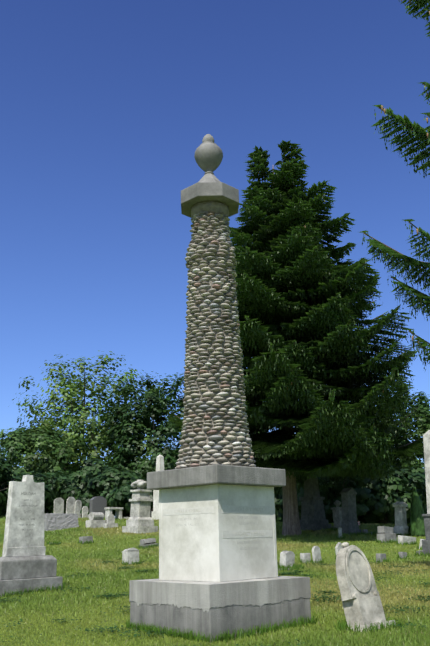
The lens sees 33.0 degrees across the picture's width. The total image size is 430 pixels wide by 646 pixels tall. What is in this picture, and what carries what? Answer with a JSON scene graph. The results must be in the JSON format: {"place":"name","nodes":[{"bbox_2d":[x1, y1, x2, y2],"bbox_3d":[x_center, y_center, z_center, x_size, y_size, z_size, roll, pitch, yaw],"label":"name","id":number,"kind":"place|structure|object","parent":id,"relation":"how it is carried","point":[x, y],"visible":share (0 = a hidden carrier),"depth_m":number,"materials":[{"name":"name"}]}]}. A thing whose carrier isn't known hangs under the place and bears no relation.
{"place":"outdoors","nodes":[
{"label":"outdoors","id":0,"kind":"place"},
{"bbox_2d":[0,515,429,645],"bbox_3d":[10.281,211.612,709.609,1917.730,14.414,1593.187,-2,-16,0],"label":"lawn","id":1,"kind":"structure","parent":0,"point":[2,517],"depth_m":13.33,"materials":[{"name":"green plant"}]},
{"bbox_2d":[0,454,25,504],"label":"shrub","id":2,"kind":"object","parent":1,"relation":"on","point":[5,472],"depth_m":45.94,"materials":[{"name":"green plant"}]},
{"bbox_2d":[0,470,58,513],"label":"shrub","id":3,"kind":"object","parent":1,"relation":"on","point":[47,492],"depth_m":48.49,"materials":[{"name":"green plant"}]},
{"bbox_2d":[0,555,62,597],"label":"gravestone base","id":4,"kind":"object","parent":1,"relation":"on","point":[17,573],"visible":0.85,"depth_m":13.07,"materials":[{"name":"grey stone"}]},
{"bbox_2d":[2,475,45,556],"bbox_3d":[-3.531,3.583,13.560,0.800,1.461,0.170,14,-22,-41],"label":"gravestone","id":5,"kind":"object","parent":4,"relation":"on","point":[28,541],"visible":1,"depth_m":13.47,"materials":[{"name":"grey stone"}]},
{"bbox_2d":[0,467,70,514],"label":"shrub","id":6,"kind":"object","parent":1,"relation":"on","point":[24,472],"depth_m":51.34,"materials":[{"name":"green plant"}]},
{"bbox_2d":[0,424,90,476],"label":"tree","id":7,"kind":"object","parent":1,"relation":"on","point":[16,443],"depth_m":64.18,"materials":[{"name":"green plant"}]},
{"bbox_2d":[53,498,63,513],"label":"gravestone","id":8,"kind":"object","parent":1,"relation":"on","point":[58,505],"visible":0.65,"depth_m":46.84,"materials":[{"name":"grey stone"}]},
{"bbox_2d":[30,471,87,516],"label":"shrub","id":9,"kind":"object","parent":1,"relation":"on","point":[53,488],"visible":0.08,"depth_m":51.37,"materials":[{"name":"green plant"}]},
{"bbox_2d":[44,513,78,530],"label":"granite block","id":10,"kind":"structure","parent":1,"relation":"on","point":[56,521],"depth_m":36.35,"materials":[{"name":"grey stone"}]},
{"bbox_2d":[66,497,75,513],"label":"gravestone","id":11,"kind":"object","parent":1,"relation":"on","point":[70,504],"visible":0.79,"depth_m":45.57,"materials":[{"name":"grey stone"}]},
{"bbox_2d":[74,500,81,517],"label":"gravestone","id":12,"kind":"object","parent":1,"relation":"on","point":[78,505],"visible":0.69,"depth_m":45.13,"materials":[{"name":"grey stone"}]},
{"bbox_2d":[82,506,87,517],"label":"gravestone","id":13,"kind":"object","parent":1,"relation":"on","point":[84,511],"visible":0.65,"depth_m":44.67,"materials":[{"name":"grey stone"}]},
{"bbox_2d":[79,536,92,543],"bbox_3d":[-5.067,8.586,28.564,0.462,0.375,0.254,12,-24,-42],"label":"stone","id":14,"kind":"object","parent":1,"relation":"on","point":[85,538],"visible":0.44,"depth_m":28.48,"materials":[{"name":"grey stone"}]},
{"bbox_2d":[48,455,128,512],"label":"shrub","id":15,"kind":"object","parent":1,"relation":"on","point":[93,469],"depth_m":49.16,"materials":[{"name":"green plant"}]},
{"bbox_2d":[12,350,172,517],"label":"poplar tree","id":16,"kind":"object","parent":1,"relation":"on","point":[61,423],"depth_m":73.85,"materials":[{"name":"green plant"}]},
{"bbox_2d":[86,512,106,527],"bbox_3d":[-6.024,10.022,36.860,0.955,0.820,0.488,14,-22,-41],"label":"stone log marker","id":17,"kind":"object","parent":1,"relation":"on","point":[95,520],"visible":0.79,"depth_m":36.66,"materials":[{"name":"grey stone"}]},
{"bbox_2d":[89,496,106,513],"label":"gravestone","id":18,"kind":"object","parent":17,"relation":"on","point":[98,503],"visible":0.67,"depth_m":43.84,"materials":[{"name":"grey stone"}]},
{"bbox_2d":[103,514,117,527],"bbox_3d":[-5.257,9.999,36.634,0.678,0.741,0.339,14,-22,-41],"label":"round stone","id":19,"kind":"object","parent":1,"relation":"on","point":[111,523],"visible":0.83,"depth_m":36.54,"materials":[{"name":"grey stone"}]},
{"bbox_2d":[67,468,154,517],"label":"shrub","id":20,"kind":"object","parent":1,"relation":"on","point":[101,483],"depth_m":46.31,"materials":[{"name":"green plant"}]},
{"bbox_2d":[104,507,122,519],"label":"table tomb","id":21,"kind":"object","parent":1,"relation":"on","point":[118,512],"visible":0.83,"depth_m":42.11,"materials":[{"name":"grey stone"}]},
{"bbox_2d":[103,478,152,517],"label":"shrub","id":22,"kind":"object","parent":1,"relation":"on","point":[121,497],"depth_m":44.30,"materials":[{"name":"green plant"}]},
{"bbox_2d":[122,548,138,563],"bbox_3d":[-2.270,6.353,19.610,0.406,0.537,0.236,15,-28,-41],"label":"stone","id":23,"kind":"object","parent":1,"relation":"on","point":[129,554],"visible":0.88,"depth_m":19.54,"materials":[{"name":"grey stone"}]},
{"bbox_2d":[95,371,184,516],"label":"maple tree","id":24,"kind":"object","parent":1,"relation":"on","point":[157,404],"depth_m":67.64,"materials":[{"name":"green plant"}]},
{"bbox_2d":[122,489,157,533],"bbox_3d":[-3.473,8.822,33.874,1.182,2.028,1.182,15,-22,-41],"label":"monument pedestal","id":25,"kind":"object","parent":1,"relation":"on","point":[140,520],"visible":0.92,"depth_m":33.60,"materials":[{"name":"grey stone"}]},
{"bbox_2d":[131,480,146,489],"bbox_3d":[-3.489,7.622,34.245,0.804,0.482,0.793,14,-22,-41],"label":"carved finial","id":26,"kind":"object","parent":25,"relation":"on","point":[140,484],"visible":0.98,"depth_m":34.03,"materials":[{"name":"white stone"}]},
{"bbox_2d":[140,538,158,548],"bbox_3d":[-2.386,7.915,26.027,0.641,0.361,0.359,8,-18,-43],"label":"stone","id":27,"kind":"object","parent":1,"relation":"on","point":[147,542],"visible":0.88,"depth_m":25.93,"materials":[{"name":"grey stone"}]},
{"bbox_2d":[152,455,163,519],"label":"obelisk","id":28,"kind":"object","parent":1,"relation":"on","point":[159,467],"visible":0.23,"depth_m":42.02,"materials":[{"name":"stone"}]},
{"bbox_2d":[165,434,181,469],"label":"tree","id":29,"kind":"object","parent":1,"relation":"on","point":[178,444],"depth_m":65.43,"materials":[{"name":"green plant"}]},
{"bbox_2d":[0,526,429,642],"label":"lawn edge tufts","id":30,"kind":"object","parent":1,"relation":"on","point":[239,634],"visible":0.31,"depth_m":8.02,"materials":[{"name":"green plant"}]},
{"bbox_2d":[0,560,429,645],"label":"lawn clover","id":31,"kind":"object","parent":1,"relation":"on","point":[283,573],"visible":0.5,"depth_m":10.88,"materials":[{"name":"green plant"}]},
{"bbox_2d":[130,597,310,641],"bbox_3d":[0.052,3.373,8.411,1.491,0.773,1.491,12,-21,-38],"label":"monument base","id":32,"kind":"object","parent":1,"relation":"on","point":[216,620],"visible":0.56,"depth_m":7.83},
{"bbox_2d":[129,576,310,612],"bbox_3d":[0.046,3.133,8.482,1.500,0.280,1.500,12,-21,-38],"label":"monument base parge","id":33,"kind":"object","parent":32,"relation":"attached to","point":[205,596],"visible":0.94,"depth_m":7.94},
{"bbox_2d":[162,484,274,581],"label":"marble monument block","id":34,"kind":"structure","parent":33,"relation":"on","point":[188,551],"depth_m":8.31,"materials":[{"name":"white stone"}]},
{"bbox_2d":[163,506,213,515],"bbox_3d":[-0.319,2.174,8.397,0.852,0.072,0.002,-17,-22,42],"label":"monument band","id":35,"kind":"object","parent":34,"relation":"attached to","point":[209,509],"visible":1,"depth_m":8.38,"materials":[{"name":"stone"}]},
{"bbox_2d":[147,464,285,489],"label":"monument cap slab","id":36,"kind":"structure","parent":34,"relation":"on","point":[215,474],"depth_m":8.41,"materials":[{"name":"grey stone"}]},
{"bbox_2d":[159,484,277,581],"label":"monument block margins","id":37,"kind":"object","parent":34,"relation":"attached to","point":[218,533],"visible":0.73,"depth_m":8.15,"materials":[{"name":"white stone"}]},
{"bbox_2d":[222,505,271,513],"bbox_3d":[0.377,2.160,8.410,0.002,0.087,0.852,-17,-22,42],"label":"monument band","id":38,"kind":"object","parent":34,"relation":"attached to","point":[228,508],"visible":1,"depth_m":8.41,"materials":[{"name":"stone"}]},
{"bbox_2d":[223,530,272,537],"bbox_3d":[0.384,2.419,8.334,0.002,0.081,0.852,-17,-22,42],"label":"monument band","id":39,"kind":"object","parent":34,"relation":"attached to","point":[263,533],"visible":1,"depth_m":8.32,"materials":[{"name":"stone"}]},
{"bbox_2d":[280,551,294,566],"bbox_3d":[1.717,5.683,17.287,0.319,0.504,0.189,18,-21,-40],"label":"stone","id":40,"kind":"object","parent":1,"relation":"on","point":[287,558],"visible":0.62,"depth_m":17.22,"materials":[{"name":"grey stone"}]},
{"bbox_2d":[164,140,427,535],"bbox_3d":[3.853,0.201,32.427,12.107,18.309,13.311,-2,-16,0],"label":"spruce tree","id":41,"kind":"object","parent":1,"relation":"on","point":[334,436],"depth_m":29.65,"materials":[{"name":"green plant"}]},
{"bbox_2d":[274,487,333,523],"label":"bush","id":42,"kind":"object","parent":1,"relation":"on","point":[278,516],"depth_m":43.15,"materials":[{"name":"green plant"}]},
{"bbox_2d":[300,553,310,562],"bbox_3d":[2.344,6.136,18.786,0.257,0.361,0.141,13,-22,-42],"label":"stone","id":43,"kind":"object","parent":1,"relation":"on","point":[305,556],"visible":0.52,"depth_m":18.75,"materials":[{"name":"grey stone"}]},
{"bbox_2d":[299,475,330,530],"bbox_3d":[4.389,7.745,32.947,1.106,3.313,1.106,14,-22,-41],"label":"gravestone","id":44,"kind":"object","parent":1,"relation":"on","point":[313,517],"visible":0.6,"depth_m":32.51,"materials":[{"name":"stone"}]},
{"bbox_2d":[275,474,355,520],"bbox_3d":[6.204,9.918,41.522,5.664,4.984,5.682,-2,-16,0],"label":"bush","id":45,"kind":"object","parent":1,"relation":"on","point":[327,507],"depth_m":39.91,"materials":[{"name":"green plant"}]},
{"bbox_2d":[312,546,321,562],"bbox_3d":[2.640,6.060,18.841,0.270,0.544,0.080,5,-16,-44],"label":"stone","id":46,"kind":"object","parent":1,"relation":"on","point":[316,553],"visible":0.71,"depth_m":18.81,"materials":[{"name":"grey stone"}]},
{"bbox_2d":[331,500,341,529],"bbox_3d":[5.431,8.482,31.889,0.501,1.393,0.501,11,-22,-42],"label":"gravestone","id":47,"kind":"object","parent":1,"relation":"on","point":[337,514],"visible":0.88,"depth_m":31.76,"materials":[{"name":"grey stone"}]},
{"bbox_2d":[335,542,342,554],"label":"stone","id":48,"kind":"object","parent":1,"relation":"on","point":[338,547],"visible":0.4,"depth_m":19.80,"materials":[{"name":"grey stone"}]},
{"bbox_2d":[338,528,341,537],"bbox_3d":[4.827,8.132,28.015,0.250,0.472,0.156,14,-22,-41],"label":"gravestone","id":49,"kind":"object","parent":1,"relation":"on","point":[339,532],"visible":0.52,"depth_m":28.00,"materials":[{"name":"grey stone"}]},
{"bbox_2d":[340,488,360,534],"bbox_3d":[5.468,7.723,29.590,0.838,1.988,0.503,15,-22,-41],"label":"gabled stone monument","id":50,"kind":"object","parent":1,"relation":"on","point":[349,524],"visible":0.79,"depth_m":29.45,"materials":[{"name":"stone"}]},
{"bbox_2d":[299,474,411,520],"bbox_3d":[7.722,9.415,40.408,5.433,5.143,5.591,-15,-21,38],"label":"bush","id":51,"kind":"object","parent":1,"relation":"on","point":[374,507],"depth_m":38.42,"materials":[{"name":"green plant"}]},
{"bbox_2d":[336,542,395,631],"bbox_3d":[1.589,2.945,8.043,0.634,1.028,0.326,15,-36,-43],"label":"gravestone","id":52,"kind":"object","parent":1,"relation":"on","point":[361,600],"visible":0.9,"depth_m":7.94,"materials":[{"name":"grey stone"}]},
{"bbox_2d":[376,553,385,563],"bbox_3d":[4.212,6.013,18.410,0.252,0.327,0.139,17,-24,-40],"label":"stone","id":53,"kind":"object","parent":1,"relation":"on","point":[380,556],"visible":0.5,"depth_m":18.36,"materials":[{"name":"grey stone"}]},
{"bbox_2d":[339,465,426,523],"bbox_3d":[9.830,10.458,41.311,6.084,4.740,6.296,-2,-16,0],"label":"bush","id":54,"kind":"object","parent":1,"relation":"on","point":[417,478],"depth_m":39.86,"materials":[{"name":"green plant"}]},
{"bbox_2d":[377,526,396,542],"bbox_3d":[6.050,7.483,25.618,0.731,0.621,0.329,14,-22,-41],"label":"gravestone","id":55,"kind":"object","parent":1,"relation":"on","point":[387,533],"depth_m":25.46,"materials":[{"name":"grey stone"}]},
{"bbox_2d":[369,404,423,470],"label":"tree","id":56,"kind":"object","parent":1,"relation":"on","point":[397,445],"depth_m":71.06,"materials":[{"name":"green plant"}]},
{"bbox_2d":[393,501,409,534],"bbox_3d":[7.264,7.701,28.405,0.566,1.405,0.566,14,-20,-41],"label":"gravestone","id":57,"kind":"object","parent":1,"relation":"on","point":[401,527],"visible":0.81,"depth_m":28.30,"materials":[{"name":"grey stone"}]},
{"bbox_2d":[376,477,426,523],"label":"bush","id":58,"kind":"object","parent":1,"relation":"on","point":[408,519],"depth_m":42.78,"materials":[{"name":"green plant"}]},
{"bbox_2d":[398,552,406,557],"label":"stone","id":59,"kind":"object","parent":1,"relation":"on","point":[402,554],"visible":0.52,"depth_m":19.48,"materials":[{"name":"grey stone"}]},
{"bbox_2d":[380,379,429,471],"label":"tree","id":60,"kind":"object","parent":1,"relation":"on","point":[423,408],"depth_m":68.94,"materials":[{"name":"green plant"}]},
{"bbox_2d":[398,535,415,543],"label":"fallen stone slab","id":61,"kind":"structure","parent":1,"relation":"on","point":[403,539],"depth_m":24.52,"materials":[{"name":"grey stone"}]},
{"bbox_2d":[408,487,424,535],"bbox_3d":[7.814,7.341,28.135,0.756,1.946,0.744,-2,-16,0],"label":"arborvitae tree","id":62,"kind":"object","parent":1,"relation":"on","point":[416,526],"depth_m":27.91,"materials":[{"name":"green plant"}]},
{"bbox_2d":[422,514,429,553],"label":"tall stone obelisk base","id":63,"kind":"object","parent":1,"relation":"on","point":[426,545],"visible":0.92,"depth_m":20.05,"materials":[{"name":"grey stone"}]},
{"bbox_3d":[8.596,-6.431,15.861,0.996,23.300,0.996,-2,-16,0],"label":"spruce trunk","id":64,"kind":"object","parent":1,"relation":"on","visible":0},
{"bbox_2d":[360,0,429,370],"bbox_3d":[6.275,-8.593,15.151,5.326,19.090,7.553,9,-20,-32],"label":"spruce tree","id":65,"kind":"object","parent":64,"relation":"attached to","point":[397,251],"visible":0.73,"depth_m":15.03,"materials":[{"name":"green plant"}]},
{"bbox_2d":[380,0,429,350],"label":"spruce cones","id":66,"kind":"object","parent":65,"relation":"hanging from","point":[427,135],"visible":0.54,"depth_m":14.21,"materials":[{"name":"brown plant"}]},
{"bbox_2d":[0,0,429,516],"label":"sky","id":67,"kind":"structure","parent":0,"point":[107,107],"materials":[{"name":"blue"}]},
{"bbox_2d":[175,200,255,468],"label":"monument cobbles","id":68,"kind":"object","parent":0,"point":[231,262],"visible":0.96,"depth_m":9.04,"materials":[{"name":"grey stone"}]},
{"bbox_2d":[181,182,238,217],"bbox_3d":[-0.071,-1.646,9.889,0.788,0.200,0.788,-2,-16,0],"label":"monument capital","id":69,"kind":"object","parent":68,"relation":"on","point":[197,192],"visible":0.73,"depth_m":9.60,"materials":[{"name":"stone"}]},
{"bbox_2d":[194,134,222,174],"bbox_3d":[-0.087,-2.336,10.092,0.400,0.640,0.400,-2,-16,0],"label":"monument urn","id":70,"kind":"object","parent":69,"relation":"on","point":[208,155],"visible":0.98,"depth_m":9.95,"materials":[{"name":"stone"}]},
{"bbox_2d":[199,173,219,181],"bbox_3d":[-0.076,-1.886,9.960,0.556,0.306,0.556,-2,-16,0],"label":"monument capital pyramid","id":71,"kind":"object","parent":69,"relation":"on","point":[208,177],"visible":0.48,"depth_m":9.85,"materials":[{"name":"grey stone"}]},
{"bbox_2d":[423,430,429,513],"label":"gravestone","id":72,"kind":"object","parent":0,"point":[426,439],"visible":0.96,"depth_m":20.58,"materials":[{"name":"stone"}]}
]}

